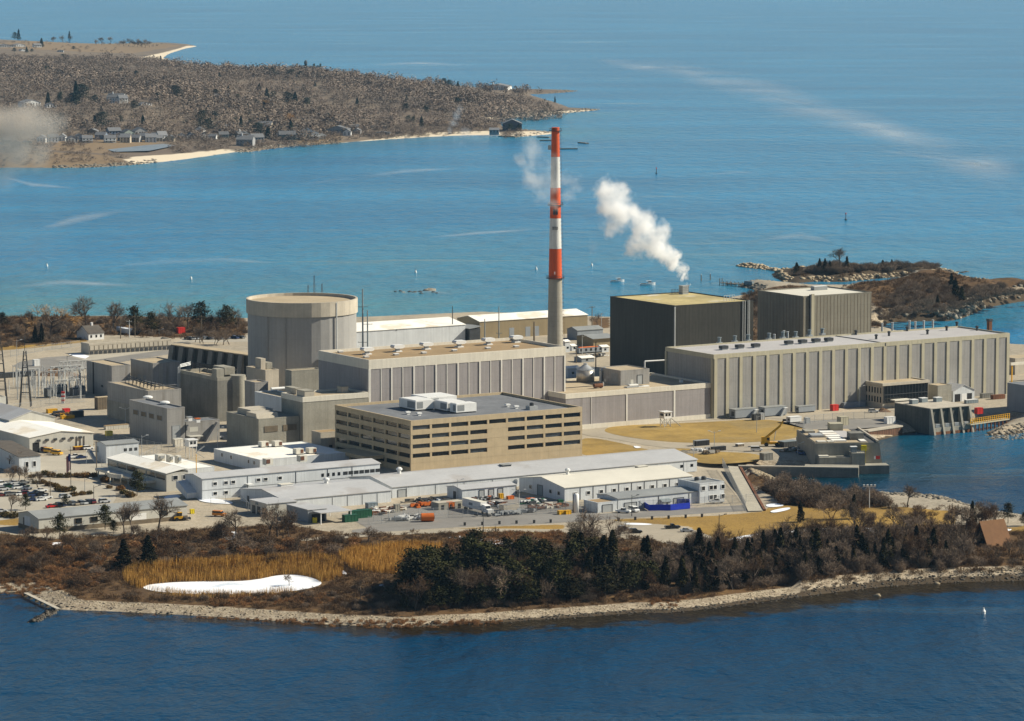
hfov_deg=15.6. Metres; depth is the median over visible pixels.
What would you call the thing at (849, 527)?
bare tree
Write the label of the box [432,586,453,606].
pine tree
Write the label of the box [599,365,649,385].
plant room
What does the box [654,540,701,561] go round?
bare tree
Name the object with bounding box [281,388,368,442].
fuel building
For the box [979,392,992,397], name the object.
block row
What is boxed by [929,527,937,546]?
cedar tree
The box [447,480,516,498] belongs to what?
workshop
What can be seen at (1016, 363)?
pipe bridge
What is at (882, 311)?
bare tree
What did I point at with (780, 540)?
cedar tree
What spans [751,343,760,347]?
roof ventilator
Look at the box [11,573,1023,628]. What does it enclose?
beach stones
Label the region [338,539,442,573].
reeds
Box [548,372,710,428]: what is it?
link building
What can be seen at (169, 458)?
rooftop unit
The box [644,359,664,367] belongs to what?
goalpost pipe
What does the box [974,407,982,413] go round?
waste container
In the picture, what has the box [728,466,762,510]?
ramp
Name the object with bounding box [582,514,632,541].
bare tree
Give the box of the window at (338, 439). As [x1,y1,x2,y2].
[337,438,346,442]
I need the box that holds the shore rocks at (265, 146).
[235,139,342,151]
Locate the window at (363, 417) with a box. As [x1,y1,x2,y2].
[362,416,371,421]
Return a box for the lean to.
[465,324,480,339]
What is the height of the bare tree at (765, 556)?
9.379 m
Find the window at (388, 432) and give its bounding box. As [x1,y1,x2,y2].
[387,430,396,435]
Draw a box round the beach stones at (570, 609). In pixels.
[0,566,1023,622]
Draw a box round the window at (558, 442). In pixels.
[545,441,560,445]
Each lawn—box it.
[582,438,646,454]
[605,420,803,442]
[676,448,758,463]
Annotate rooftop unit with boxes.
[155,453,164,460]
[166,454,172,462]
[174,455,180,463]
[258,441,268,447]
[262,458,272,464]
[271,440,281,446]
[284,386,301,394]
[293,448,303,454]
[296,389,314,396]
[297,454,306,461]
[306,447,316,453]
[337,385,348,392]
[399,396,433,410]
[411,392,456,399]
[434,398,464,411]
[450,401,476,413]
[526,402,537,409]
[811,285,826,290]
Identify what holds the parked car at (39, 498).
on the parking lot at (102, 491)
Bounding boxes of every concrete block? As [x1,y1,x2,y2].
[173,438,183,446]
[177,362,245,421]
[393,504,399,511]
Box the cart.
[498,493,503,498]
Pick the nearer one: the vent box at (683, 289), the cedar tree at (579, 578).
the cedar tree at (579, 578)
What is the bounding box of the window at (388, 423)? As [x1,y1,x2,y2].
[387,421,396,426]
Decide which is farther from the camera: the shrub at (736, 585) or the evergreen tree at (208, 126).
the evergreen tree at (208, 126)
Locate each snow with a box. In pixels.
[69,353,88,358]
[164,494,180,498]
[198,499,232,503]
[626,523,650,524]
[766,503,782,506]
[771,507,789,511]
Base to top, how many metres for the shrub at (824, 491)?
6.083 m
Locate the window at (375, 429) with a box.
[374,428,383,432]
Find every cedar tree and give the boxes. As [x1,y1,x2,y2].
[31,326,38,342]
[38,323,44,342]
[113,539,131,566]
[136,535,158,567]
[400,584,409,608]
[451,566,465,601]
[465,561,470,575]
[476,548,488,579]
[533,578,543,603]
[537,570,549,595]
[558,567,570,596]
[571,532,585,553]
[576,552,585,574]
[576,574,584,595]
[582,551,596,588]
[590,545,604,588]
[598,535,608,561]
[603,551,621,588]
[607,529,620,557]
[617,561,629,589]
[636,537,649,571]
[640,568,649,591]
[641,535,655,568]
[659,556,670,585]
[675,555,689,589]
[682,537,689,555]
[689,546,694,565]
[690,567,700,593]
[693,527,706,560]
[693,553,700,567]
[698,556,708,582]
[702,566,711,592]
[704,541,713,575]
[708,550,717,580]
[711,566,719,590]
[714,536,723,565]
[721,558,731,585]
[728,549,732,563]
[731,537,738,552]
[736,549,749,582]
[745,538,752,560]
[750,538,755,557]
[753,550,763,579]
[759,530,766,547]
[759,550,764,574]
[760,537,768,563]
[771,529,776,552]
[772,527,789,570]
[774,557,779,575]
[790,527,803,550]
[793,262,799,272]
[795,500,804,521]
[796,535,803,562]
[799,551,808,572]
[808,537,815,562]
[813,528,826,565]
[816,555,822,575]
[832,545,840,565]
[849,494,858,517]
[850,524,860,550]
[850,547,856,564]
[858,532,864,550]
[859,538,865,558]
[863,543,870,562]
[873,542,877,560]
[878,538,889,568]
[885,529,893,561]
[891,536,895,553]
[900,539,909,560]
[900,549,905,560]
[913,525,920,554]
[924,537,932,565]
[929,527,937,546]
[929,531,933,548]
[944,540,948,552]
[948,273,953,285]
[952,278,959,297]
[958,286,966,300]
[968,501,977,521]
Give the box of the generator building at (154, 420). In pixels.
[129,398,184,443]
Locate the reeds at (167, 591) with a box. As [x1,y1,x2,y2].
[146,584,295,597]
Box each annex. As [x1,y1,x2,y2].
[185,417,219,441]
[866,377,929,407]
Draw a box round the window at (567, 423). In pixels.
[564,421,579,426]
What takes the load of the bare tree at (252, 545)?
on the ground at (94, 421)
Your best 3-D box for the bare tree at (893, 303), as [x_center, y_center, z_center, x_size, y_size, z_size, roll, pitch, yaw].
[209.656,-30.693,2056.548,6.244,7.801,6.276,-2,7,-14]
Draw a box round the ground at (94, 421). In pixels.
[0,263,1023,626]
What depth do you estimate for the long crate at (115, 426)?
1609.42 m
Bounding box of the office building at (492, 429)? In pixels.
[335,392,581,471]
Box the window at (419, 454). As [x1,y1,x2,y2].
[413,453,428,457]
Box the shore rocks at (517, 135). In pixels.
[499,129,551,136]
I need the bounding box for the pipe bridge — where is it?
[1010,362,1023,381]
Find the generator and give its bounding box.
[751,413,759,420]
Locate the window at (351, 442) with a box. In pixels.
[350,440,358,445]
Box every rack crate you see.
[693,439,709,445]
[711,446,725,450]
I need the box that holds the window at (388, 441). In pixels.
[387,440,396,444]
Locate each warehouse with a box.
[0,403,54,421]
[0,420,93,451]
[214,441,348,468]
[240,479,391,506]
[349,449,697,497]
[356,317,465,347]
[457,309,587,338]
[518,465,692,500]
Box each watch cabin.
[184,438,204,458]
[658,410,680,426]
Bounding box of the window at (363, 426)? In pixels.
[362,425,371,430]
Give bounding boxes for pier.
[719,278,753,285]
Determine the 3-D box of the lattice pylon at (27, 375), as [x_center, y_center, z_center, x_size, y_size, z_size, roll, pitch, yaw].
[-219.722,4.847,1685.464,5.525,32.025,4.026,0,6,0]
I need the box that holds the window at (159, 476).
[156,473,165,480]
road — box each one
[14,350,168,370]
[352,505,761,532]
[582,412,894,450]
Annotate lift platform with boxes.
[46,408,57,412]
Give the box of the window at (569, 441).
[564,440,578,444]
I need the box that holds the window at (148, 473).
[146,470,155,477]
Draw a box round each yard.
[19,452,106,476]
[342,497,597,527]
[778,418,900,428]
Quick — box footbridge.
[966,413,1009,431]
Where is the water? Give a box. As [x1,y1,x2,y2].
[0,0,1023,720]
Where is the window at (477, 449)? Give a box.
[470,448,485,452]
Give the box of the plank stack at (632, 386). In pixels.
[624,385,642,387]
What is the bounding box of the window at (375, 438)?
[374,437,383,442]
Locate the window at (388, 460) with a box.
[387,458,396,463]
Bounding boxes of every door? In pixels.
[24,515,29,525]
[132,513,145,519]
[172,425,180,443]
[398,489,406,497]
[479,490,484,496]
[489,489,493,495]
[509,328,513,335]
[525,327,529,336]
[535,326,538,335]
[537,484,542,495]
[602,504,612,512]
[624,502,636,509]
[637,375,642,384]
[673,497,683,503]
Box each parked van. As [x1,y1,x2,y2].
[43,447,52,452]
[51,449,62,454]
[212,510,223,516]
[628,505,639,511]
[750,446,762,450]
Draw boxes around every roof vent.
[360,347,374,354]
[390,344,404,351]
[396,467,401,473]
[419,342,433,349]
[452,340,465,347]
[481,337,494,344]
[509,335,522,342]
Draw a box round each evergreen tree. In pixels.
[45,92,50,103]
[70,83,81,104]
[70,84,90,99]
[90,95,99,102]
[91,112,115,129]
[129,100,139,109]
[168,85,182,97]
[194,109,209,126]
[202,116,217,131]
[210,110,219,118]
[239,116,243,128]
[249,122,264,132]
[264,88,269,98]
[264,127,273,138]
[266,66,276,74]
[275,91,295,102]
[419,116,423,125]
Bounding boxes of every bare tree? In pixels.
[0,323,7,335]
[1,465,25,480]
[3,545,20,564]
[7,493,21,512]
[14,464,22,480]
[17,317,33,331]
[19,464,31,476]
[22,319,31,332]
[22,525,38,541]
[23,304,84,335]
[24,310,33,319]
[27,471,44,486]
[28,550,44,566]
[40,526,54,541]
[47,314,58,321]
[56,316,86,337]
[58,531,71,550]
[60,533,84,553]
[69,294,96,324]
[85,539,119,560]
[91,555,101,565]
[105,300,125,328]
[114,506,135,533]
[120,524,143,540]
[121,499,141,524]
[127,550,139,557]
[137,322,144,329]
[144,524,164,541]
[147,494,180,528]
[159,300,189,323]
[160,525,171,539]
[165,317,184,332]
[177,303,198,327]
[184,527,195,535]
[189,318,198,329]
[192,327,202,341]
[195,328,206,341]
[196,322,209,330]
[198,535,207,548]
[200,318,217,329]
[204,312,225,330]
[206,329,226,344]
[213,519,228,537]
[214,519,232,538]
[216,330,231,344]
[218,328,230,344]
[220,548,233,557]
[221,509,248,536]
[222,531,257,551]
[225,309,242,328]
[247,542,256,550]
[258,508,280,534]
[261,502,282,536]
[264,540,276,553]
[272,519,295,537]
[278,507,299,536]
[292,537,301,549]
[295,529,313,546]
[350,580,372,599]
[364,526,379,543]
[389,557,412,575]
[394,572,435,610]
[444,567,473,604]
[463,566,498,595]
[483,564,522,602]
[508,549,528,560]
[508,574,532,601]
[516,555,530,562]
[535,577,557,599]
[545,570,558,590]
[552,544,571,557]
[560,565,586,584]
[565,520,589,533]
[569,506,606,536]
[569,551,601,579]
[579,570,594,591]
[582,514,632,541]
[589,313,600,324]
[616,549,639,575]
[625,551,653,567]
[640,568,658,585]
[641,547,677,567]
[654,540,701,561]
[661,562,677,573]
[668,564,703,585]
[672,533,712,560]
[673,558,692,570]
[677,555,692,566]
[682,529,708,544]
[690,570,709,585]
[700,546,723,565]
[705,528,732,552]
[707,553,750,589]
[708,564,719,581]
[711,522,744,542]
[721,554,754,583]
[722,534,731,552]
[733,543,764,560]
[733,549,754,559]
[736,554,769,583]
[748,296,757,305]
[751,548,771,572]
[753,310,757,322]
[753,526,770,536]
[753,527,772,544]
[754,538,777,556]
[757,529,776,553]
[763,559,781,577]
[765,527,791,547]
[768,522,791,533]
[775,541,822,562]
[776,515,814,533]
[781,548,805,572]
[784,532,817,563]
[786,526,811,544]
[800,516,823,531]
[813,493,849,518]
[814,515,840,532]
[816,545,838,569]
[820,525,841,542]
[828,247,844,265]
[828,516,847,528]
[828,526,856,543]
[829,522,874,539]
[830,539,852,566]
[839,500,870,524]
[843,522,865,544]
[847,551,869,565]
[850,508,872,525]
[860,524,886,544]
[861,511,888,525]
[864,514,875,529]
[866,536,881,552]
[867,526,882,539]
[873,519,892,532]
[877,544,891,551]
[878,309,888,314]
[881,526,903,539]
[882,521,914,541]
[883,506,904,529]
[885,522,902,537]
[888,300,896,308]
[892,510,913,529]
[896,508,921,532]
[898,534,936,564]
[900,531,922,539]
[902,485,920,505]
[902,510,928,528]
[905,514,926,533]
[910,517,946,538]
[912,505,926,515]
[920,514,935,523]
[920,534,931,546]
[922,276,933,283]
[926,516,945,529]
[926,526,941,539]
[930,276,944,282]
[934,540,943,551]
[939,512,958,527]
[940,509,966,526]
[941,523,978,556]
[942,521,954,532]
[948,504,962,521]
[951,524,962,535]
[954,535,976,557]
[956,505,975,529]
[964,518,977,533]
[974,505,995,522]
[975,498,998,512]
[975,505,1005,518]
[980,545,992,557]
[984,503,998,519]
[1002,538,1012,555]
[1006,540,1023,558]
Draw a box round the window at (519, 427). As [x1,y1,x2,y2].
[508,426,523,430]
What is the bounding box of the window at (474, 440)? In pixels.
[470,438,485,443]
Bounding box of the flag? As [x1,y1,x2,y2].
[66,454,69,472]
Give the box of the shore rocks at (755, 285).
[739,279,821,290]
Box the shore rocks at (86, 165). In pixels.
[52,158,156,167]
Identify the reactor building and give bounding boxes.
[610,292,753,374]
[757,286,871,339]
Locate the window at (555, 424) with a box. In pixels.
[545,423,560,427]
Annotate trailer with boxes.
[116,326,131,334]
[575,346,601,353]
[729,407,757,418]
[758,405,787,416]
[786,415,801,422]
[795,404,815,412]
[964,399,978,403]
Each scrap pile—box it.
[49,412,69,416]
[366,508,391,514]
[371,506,406,514]
[384,514,417,520]
[400,496,444,502]
[410,501,430,507]
[413,514,420,519]
[424,498,449,501]
[471,495,500,499]
[474,508,537,516]
[487,500,506,507]
[520,498,547,503]
[527,502,568,508]
[586,353,608,356]
[690,447,709,451]
[701,449,719,453]
[779,446,799,451]
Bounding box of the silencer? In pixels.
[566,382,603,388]
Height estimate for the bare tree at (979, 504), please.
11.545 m
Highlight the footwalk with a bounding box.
[24,592,60,609]
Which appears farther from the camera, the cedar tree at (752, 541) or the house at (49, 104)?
the house at (49, 104)
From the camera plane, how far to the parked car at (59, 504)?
1388.75 m
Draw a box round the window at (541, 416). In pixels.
[527,415,542,420]
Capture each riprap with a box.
[747,468,774,479]
[878,423,1023,506]
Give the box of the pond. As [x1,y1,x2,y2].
[107,144,173,151]
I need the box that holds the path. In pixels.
[301,527,597,540]
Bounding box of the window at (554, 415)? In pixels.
[545,414,560,418]
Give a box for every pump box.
[909,399,918,403]
[919,397,927,402]
[933,397,942,401]
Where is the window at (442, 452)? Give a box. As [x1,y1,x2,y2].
[432,451,447,455]
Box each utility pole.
[17,367,17,399]
[358,289,366,346]
[367,310,367,346]
[496,307,501,337]
[533,321,534,340]
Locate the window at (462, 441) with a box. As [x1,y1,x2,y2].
[451,440,467,444]
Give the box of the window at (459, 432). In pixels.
[451,431,467,435]
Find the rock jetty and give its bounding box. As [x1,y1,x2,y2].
[27,605,62,622]
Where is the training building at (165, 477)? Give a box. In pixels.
[95,453,188,491]
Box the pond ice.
[144,575,320,593]
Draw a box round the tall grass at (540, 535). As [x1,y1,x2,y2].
[0,529,689,628]
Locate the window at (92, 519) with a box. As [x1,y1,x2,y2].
[90,516,97,522]
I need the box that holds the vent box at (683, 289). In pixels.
[679,285,687,293]
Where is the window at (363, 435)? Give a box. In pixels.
[362,434,371,439]
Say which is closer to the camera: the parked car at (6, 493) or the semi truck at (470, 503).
the semi truck at (470, 503)
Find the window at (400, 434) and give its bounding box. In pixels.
[399,433,409,438]
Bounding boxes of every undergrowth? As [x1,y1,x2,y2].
[0,268,1005,515]
[0,521,1023,616]
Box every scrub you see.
[0,40,524,166]
[0,259,1023,346]
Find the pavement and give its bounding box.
[70,350,159,359]
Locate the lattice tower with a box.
[307,276,322,292]
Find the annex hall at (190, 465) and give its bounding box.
[140,454,213,473]
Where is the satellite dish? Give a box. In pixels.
[513,479,516,493]
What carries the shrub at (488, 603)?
on the ground at (94, 421)
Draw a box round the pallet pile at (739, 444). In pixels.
[735,443,743,446]
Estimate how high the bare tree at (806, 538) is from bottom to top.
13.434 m
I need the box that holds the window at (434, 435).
[432,432,447,437]
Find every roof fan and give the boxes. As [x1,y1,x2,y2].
[160,401,169,404]
[693,476,706,480]
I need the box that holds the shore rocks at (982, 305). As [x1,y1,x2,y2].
[849,269,1023,317]
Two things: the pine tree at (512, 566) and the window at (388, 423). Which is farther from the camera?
the window at (388, 423)
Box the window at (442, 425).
[432,423,447,427]
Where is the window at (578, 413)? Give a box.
[564,412,579,417]
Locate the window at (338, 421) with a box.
[337,419,346,424]
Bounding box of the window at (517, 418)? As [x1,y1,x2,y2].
[508,417,523,421]
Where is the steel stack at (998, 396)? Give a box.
[991,394,1004,399]
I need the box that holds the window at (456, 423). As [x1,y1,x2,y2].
[451,421,467,426]
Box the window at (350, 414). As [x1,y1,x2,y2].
[349,413,358,418]
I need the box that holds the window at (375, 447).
[374,446,383,451]
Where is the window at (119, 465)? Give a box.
[117,462,126,469]
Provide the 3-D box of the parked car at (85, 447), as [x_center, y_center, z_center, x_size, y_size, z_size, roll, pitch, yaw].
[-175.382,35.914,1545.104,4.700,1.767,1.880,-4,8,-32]
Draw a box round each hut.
[87,439,139,462]
[431,499,464,509]
[499,502,518,510]
[563,339,570,351]
[566,365,577,377]
[570,344,576,350]
[574,355,594,362]
[597,344,609,351]
[660,498,671,503]
[759,452,772,460]
[837,416,848,424]
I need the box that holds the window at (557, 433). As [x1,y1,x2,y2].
[545,432,560,436]
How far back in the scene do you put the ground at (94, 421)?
1367.08 m
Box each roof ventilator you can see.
[719,345,728,349]
[735,344,744,348]
[745,334,751,340]
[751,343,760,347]
[784,340,793,344]
[798,339,806,343]
[811,338,820,342]
[819,328,825,334]
[824,337,833,341]
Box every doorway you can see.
[33,442,38,451]
[312,513,324,521]
[955,394,959,401]
[967,393,971,398]
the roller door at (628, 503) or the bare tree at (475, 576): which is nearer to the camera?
the bare tree at (475, 576)
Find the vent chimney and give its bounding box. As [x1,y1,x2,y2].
[986,319,992,329]
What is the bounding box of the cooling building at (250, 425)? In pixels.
[226,406,298,446]
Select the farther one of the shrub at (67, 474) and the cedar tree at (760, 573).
the shrub at (67, 474)
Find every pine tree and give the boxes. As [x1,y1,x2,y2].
[0,312,11,325]
[16,494,31,509]
[49,512,71,537]
[61,495,69,505]
[93,502,114,529]
[107,519,120,533]
[125,303,144,328]
[127,470,148,495]
[143,309,162,332]
[187,300,215,324]
[210,304,238,329]
[379,554,443,598]
[390,555,436,596]
[391,575,412,593]
[394,549,426,576]
[395,546,418,576]
[410,568,456,602]
[414,544,444,591]
[418,588,435,606]
[428,555,453,573]
[431,545,449,560]
[432,565,453,595]
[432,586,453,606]
[433,564,470,600]
[438,545,452,563]
[442,550,464,566]
[449,557,465,572]
[450,527,499,555]
[450,585,466,607]
[456,533,492,568]
[459,553,478,571]
[463,581,486,597]
[466,581,491,605]
[470,541,507,571]
[479,570,513,596]
[482,558,536,600]
[486,575,507,601]
[487,561,501,572]
[492,545,515,563]
[497,536,513,555]
[506,534,534,555]
[507,540,532,559]
[510,537,535,573]
[510,578,552,602]
[518,558,530,565]
[521,578,536,599]
[524,538,561,566]
[525,551,549,578]
[534,570,548,579]
[539,550,578,596]
[554,573,589,600]
[555,535,591,570]
[557,530,585,556]
[557,558,578,573]
[579,536,624,563]
[584,564,630,597]
[602,553,625,579]
[619,560,642,592]
[620,548,643,570]
[632,560,657,581]
[643,560,661,579]
[1000,502,1016,518]
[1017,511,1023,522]
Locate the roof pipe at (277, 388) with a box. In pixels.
[270,387,284,389]
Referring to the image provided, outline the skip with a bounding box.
[557,510,564,514]
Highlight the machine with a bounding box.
[60,415,74,418]
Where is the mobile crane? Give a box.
[761,419,785,446]
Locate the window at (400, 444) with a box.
[399,442,409,447]
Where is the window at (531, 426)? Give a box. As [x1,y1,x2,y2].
[527,424,542,429]
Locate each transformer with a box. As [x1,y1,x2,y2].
[44,384,52,396]
[54,380,66,392]
[70,383,83,396]
[74,381,85,393]
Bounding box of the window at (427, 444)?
[413,443,428,448]
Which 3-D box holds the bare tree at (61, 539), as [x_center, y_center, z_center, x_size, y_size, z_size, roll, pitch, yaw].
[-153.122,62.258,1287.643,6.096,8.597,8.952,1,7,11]
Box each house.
[0,44,13,46]
[0,440,40,472]
[2,137,10,143]
[10,140,20,147]
[12,43,24,46]
[18,99,40,106]
[22,140,31,144]
[32,43,41,46]
[36,134,47,141]
[44,102,56,107]
[47,134,58,141]
[58,133,66,140]
[65,135,78,142]
[77,322,104,339]
[82,135,92,142]
[87,128,98,133]
[94,132,108,139]
[103,135,115,142]
[105,127,121,135]
[106,92,125,102]
[117,95,127,102]
[119,133,131,142]
[120,129,134,133]
[131,134,141,141]
[132,127,146,133]
[145,133,156,142]
[156,131,167,140]
[156,135,162,140]
[165,135,175,140]
[208,134,217,139]
[218,131,228,138]
[235,129,248,136]
[236,133,254,145]
[250,133,264,142]
[257,121,273,130]
[278,131,295,139]
[299,128,318,139]
[311,429,334,448]
[326,125,350,134]
[343,129,351,135]
[489,128,499,134]
[490,82,511,89]
[502,119,521,130]
[971,519,1010,545]
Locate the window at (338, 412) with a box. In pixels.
[337,410,346,415]
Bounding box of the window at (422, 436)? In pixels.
[413,434,428,438]
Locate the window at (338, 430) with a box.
[337,429,346,433]
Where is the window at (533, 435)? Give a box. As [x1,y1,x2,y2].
[527,434,542,438]
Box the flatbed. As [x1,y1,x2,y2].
[72,445,89,449]
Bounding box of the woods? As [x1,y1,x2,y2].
[0,51,568,141]
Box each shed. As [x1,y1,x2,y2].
[17,498,187,532]
[168,343,247,374]
[176,458,380,499]
[567,325,603,339]
[576,333,609,345]
[947,382,975,401]
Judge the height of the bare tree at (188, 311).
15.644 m
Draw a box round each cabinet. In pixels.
[32,359,39,365]
[105,430,112,435]
[365,502,377,508]
[449,501,454,508]
[758,413,764,419]
[803,417,809,423]
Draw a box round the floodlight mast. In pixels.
[863,484,875,507]
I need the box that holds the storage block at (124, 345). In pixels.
[81,337,170,354]
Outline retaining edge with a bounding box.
[740,467,765,510]
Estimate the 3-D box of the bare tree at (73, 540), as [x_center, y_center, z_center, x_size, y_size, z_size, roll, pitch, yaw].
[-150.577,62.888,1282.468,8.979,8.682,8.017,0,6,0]
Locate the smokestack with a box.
[546,127,564,345]
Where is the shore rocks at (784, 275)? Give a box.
[775,263,957,281]
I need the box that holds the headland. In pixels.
[0,40,596,167]
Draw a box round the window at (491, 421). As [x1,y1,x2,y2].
[489,418,504,423]
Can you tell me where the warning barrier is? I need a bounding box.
[61,391,64,402]
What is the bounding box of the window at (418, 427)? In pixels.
[413,425,428,429]
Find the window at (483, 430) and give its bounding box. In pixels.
[470,429,485,433]
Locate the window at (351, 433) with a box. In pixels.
[350,431,358,436]
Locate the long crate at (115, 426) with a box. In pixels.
[103,423,128,429]
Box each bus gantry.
[15,368,41,386]
[45,368,86,390]
[50,364,83,384]
[55,378,82,388]
[59,359,89,381]
[63,367,86,377]
[69,375,89,393]
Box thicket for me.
[657,468,975,580]
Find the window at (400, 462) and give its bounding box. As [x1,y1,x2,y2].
[399,461,409,466]
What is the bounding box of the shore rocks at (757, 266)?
[736,262,779,270]
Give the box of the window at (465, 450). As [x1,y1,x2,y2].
[451,449,467,454]
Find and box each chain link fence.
[10,340,78,355]
[106,431,182,451]
[211,494,249,509]
[368,494,758,524]
[373,501,584,521]
[722,457,745,509]
[803,410,894,426]
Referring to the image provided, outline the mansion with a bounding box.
[289,60,322,68]
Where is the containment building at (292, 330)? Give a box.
[246,293,357,391]
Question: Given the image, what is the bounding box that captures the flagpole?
[70,446,70,475]
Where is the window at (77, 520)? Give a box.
[75,518,81,523]
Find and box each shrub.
[0,510,9,516]
[0,557,7,566]
[0,569,7,578]
[8,511,18,517]
[8,566,27,578]
[11,555,32,565]
[15,536,33,546]
[19,559,38,571]
[27,547,38,552]
[34,539,49,547]
[38,560,50,566]
[41,469,51,475]
[42,564,59,571]
[44,481,53,485]
[46,471,56,476]
[49,547,64,555]
[49,576,60,580]
[53,484,62,491]
[55,473,63,477]
[61,486,70,491]
[63,545,73,550]
[64,472,73,477]
[65,579,74,585]
[68,485,76,490]
[70,491,78,495]
[71,561,83,566]
[72,574,91,585]
[73,472,79,476]
[74,549,93,560]
[80,470,91,477]
[84,561,93,567]
[88,565,105,573]
[95,574,112,581]
[100,474,111,482]
[116,485,125,490]
[122,534,134,539]
[124,491,136,497]
[128,541,141,547]
[128,547,141,556]
[150,532,167,540]
[155,537,173,548]
[162,531,175,538]
[173,530,188,539]
[173,541,182,546]
[176,544,188,553]
[199,552,210,561]
[200,594,209,600]
[208,527,225,538]
[209,547,221,554]
[218,590,230,598]
[226,541,243,549]
[231,551,246,559]
[237,530,249,536]
[238,546,250,552]
[249,548,264,556]
[252,592,263,597]
[258,533,275,543]
[260,546,276,555]
[266,552,284,562]
[272,595,281,600]
[274,544,286,550]
[280,537,293,542]
[280,590,291,596]
[282,538,301,548]
[303,590,317,596]
[306,596,314,601]
[317,536,332,544]
[322,548,335,554]
[324,582,334,588]
[325,543,343,552]
[331,533,343,543]
[334,597,344,603]
[339,601,349,607]
[340,587,352,592]
[347,535,362,543]
[347,541,360,545]
[351,604,361,609]
[371,584,383,592]
[383,581,392,587]
[413,603,424,609]
[427,604,440,610]
[439,604,451,609]
[445,598,460,607]
[477,597,493,607]
[489,596,503,605]
[502,600,514,606]
[532,596,547,604]
[548,597,560,603]
[578,591,596,601]
[584,583,596,593]
[591,588,604,597]
[607,587,619,593]
[615,591,628,597]
[631,591,643,598]
[648,584,669,594]
[655,590,670,597]
[664,586,679,596]
[682,581,704,592]
[712,581,727,591]
[731,574,742,584]
[733,581,746,588]
[746,575,761,586]
[757,575,776,586]
[766,570,783,578]
[768,488,781,496]
[771,573,789,584]
[773,490,794,503]
[779,497,792,504]
[780,572,795,581]
[794,498,807,505]
[805,498,819,506]
[807,492,825,502]
[812,485,830,496]
[818,499,834,507]
[824,492,846,506]
[841,567,852,574]
[842,561,862,572]
[844,498,862,507]
[856,494,871,505]
[873,492,893,506]
[962,554,975,564]
[968,556,989,565]
[989,555,1004,563]
[1008,556,1022,562]
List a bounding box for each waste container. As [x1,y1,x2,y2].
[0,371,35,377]
[70,410,83,416]
[176,327,184,333]
[342,514,357,521]
[348,508,371,518]
[830,404,838,410]
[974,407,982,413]
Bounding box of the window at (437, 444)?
[432,442,447,446]
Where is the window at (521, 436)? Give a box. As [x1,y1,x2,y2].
[508,435,523,439]
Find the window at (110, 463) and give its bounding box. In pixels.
[108,460,116,467]
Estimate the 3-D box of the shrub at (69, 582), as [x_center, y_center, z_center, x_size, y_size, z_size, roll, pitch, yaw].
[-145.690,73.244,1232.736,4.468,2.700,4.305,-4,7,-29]
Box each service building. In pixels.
[0,395,5,403]
[86,359,130,395]
[107,376,180,421]
[130,357,179,387]
[244,379,267,406]
[246,357,278,389]
[255,390,283,411]
[285,367,318,389]
[928,383,951,401]
[1007,381,1023,412]
[1009,354,1023,374]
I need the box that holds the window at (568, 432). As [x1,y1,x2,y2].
[564,431,578,435]
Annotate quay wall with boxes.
[738,464,858,477]
[863,425,902,434]
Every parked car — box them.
[0,486,9,490]
[3,483,11,486]
[4,491,14,495]
[12,484,22,488]
[20,486,32,489]
[27,491,36,496]
[35,497,47,500]
[36,491,48,495]
[40,495,52,498]
[45,504,57,507]
[53,502,62,506]
[58,493,71,497]
[67,500,75,505]
[83,445,93,449]
[98,498,110,502]
[629,528,641,533]
[680,528,693,531]
[796,449,804,454]
[868,408,878,412]
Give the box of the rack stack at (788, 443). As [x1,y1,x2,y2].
[778,439,796,446]
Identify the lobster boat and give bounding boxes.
[610,278,623,281]
[640,281,654,285]
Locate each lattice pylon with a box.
[0,336,7,403]
[19,336,31,406]
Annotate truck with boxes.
[462,497,493,514]
[615,507,630,512]
[664,523,680,528]
[681,450,701,453]
[709,498,723,503]
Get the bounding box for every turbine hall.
[318,338,565,401]
[665,326,1009,418]
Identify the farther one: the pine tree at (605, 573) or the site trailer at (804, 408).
the site trailer at (804, 408)
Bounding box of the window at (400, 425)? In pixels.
[399,424,409,429]
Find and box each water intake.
[796,422,888,473]
[894,399,973,434]
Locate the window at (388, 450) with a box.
[387,449,396,454]
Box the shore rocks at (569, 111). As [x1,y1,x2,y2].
[497,108,598,120]
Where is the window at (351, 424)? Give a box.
[349,422,358,427]
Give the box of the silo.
[573,493,578,512]
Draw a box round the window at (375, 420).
[374,418,383,423]
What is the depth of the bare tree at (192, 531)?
1313.20 m
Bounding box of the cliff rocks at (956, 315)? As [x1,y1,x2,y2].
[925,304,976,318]
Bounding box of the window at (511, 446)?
[508,444,523,449]
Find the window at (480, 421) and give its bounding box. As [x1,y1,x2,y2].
[470,420,485,424]
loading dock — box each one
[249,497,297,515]
[286,502,351,524]
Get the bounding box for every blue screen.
[644,502,649,509]
[649,504,669,510]
[670,503,689,509]
[677,498,689,503]
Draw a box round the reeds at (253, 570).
[122,551,343,588]
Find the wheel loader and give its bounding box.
[174,512,190,520]
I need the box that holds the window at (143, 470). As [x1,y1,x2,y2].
[136,467,145,475]
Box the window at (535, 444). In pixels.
[527,443,542,447]
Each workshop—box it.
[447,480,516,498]
[584,498,616,512]
[597,486,697,509]
[678,477,724,502]
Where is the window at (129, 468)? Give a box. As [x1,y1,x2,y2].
[127,465,135,472]
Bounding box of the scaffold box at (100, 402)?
[94,396,107,409]
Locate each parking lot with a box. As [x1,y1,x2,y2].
[0,478,115,519]
[176,335,247,342]
[598,523,711,543]
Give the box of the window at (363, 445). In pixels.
[362,443,371,448]
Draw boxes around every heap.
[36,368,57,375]
[879,407,890,411]
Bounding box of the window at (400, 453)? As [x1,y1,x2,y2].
[399,452,409,457]
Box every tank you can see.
[421,513,434,520]
[576,363,594,382]
[884,416,895,423]
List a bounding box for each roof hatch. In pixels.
[277,482,293,485]
[499,463,511,466]
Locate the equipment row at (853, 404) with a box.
[842,401,865,407]

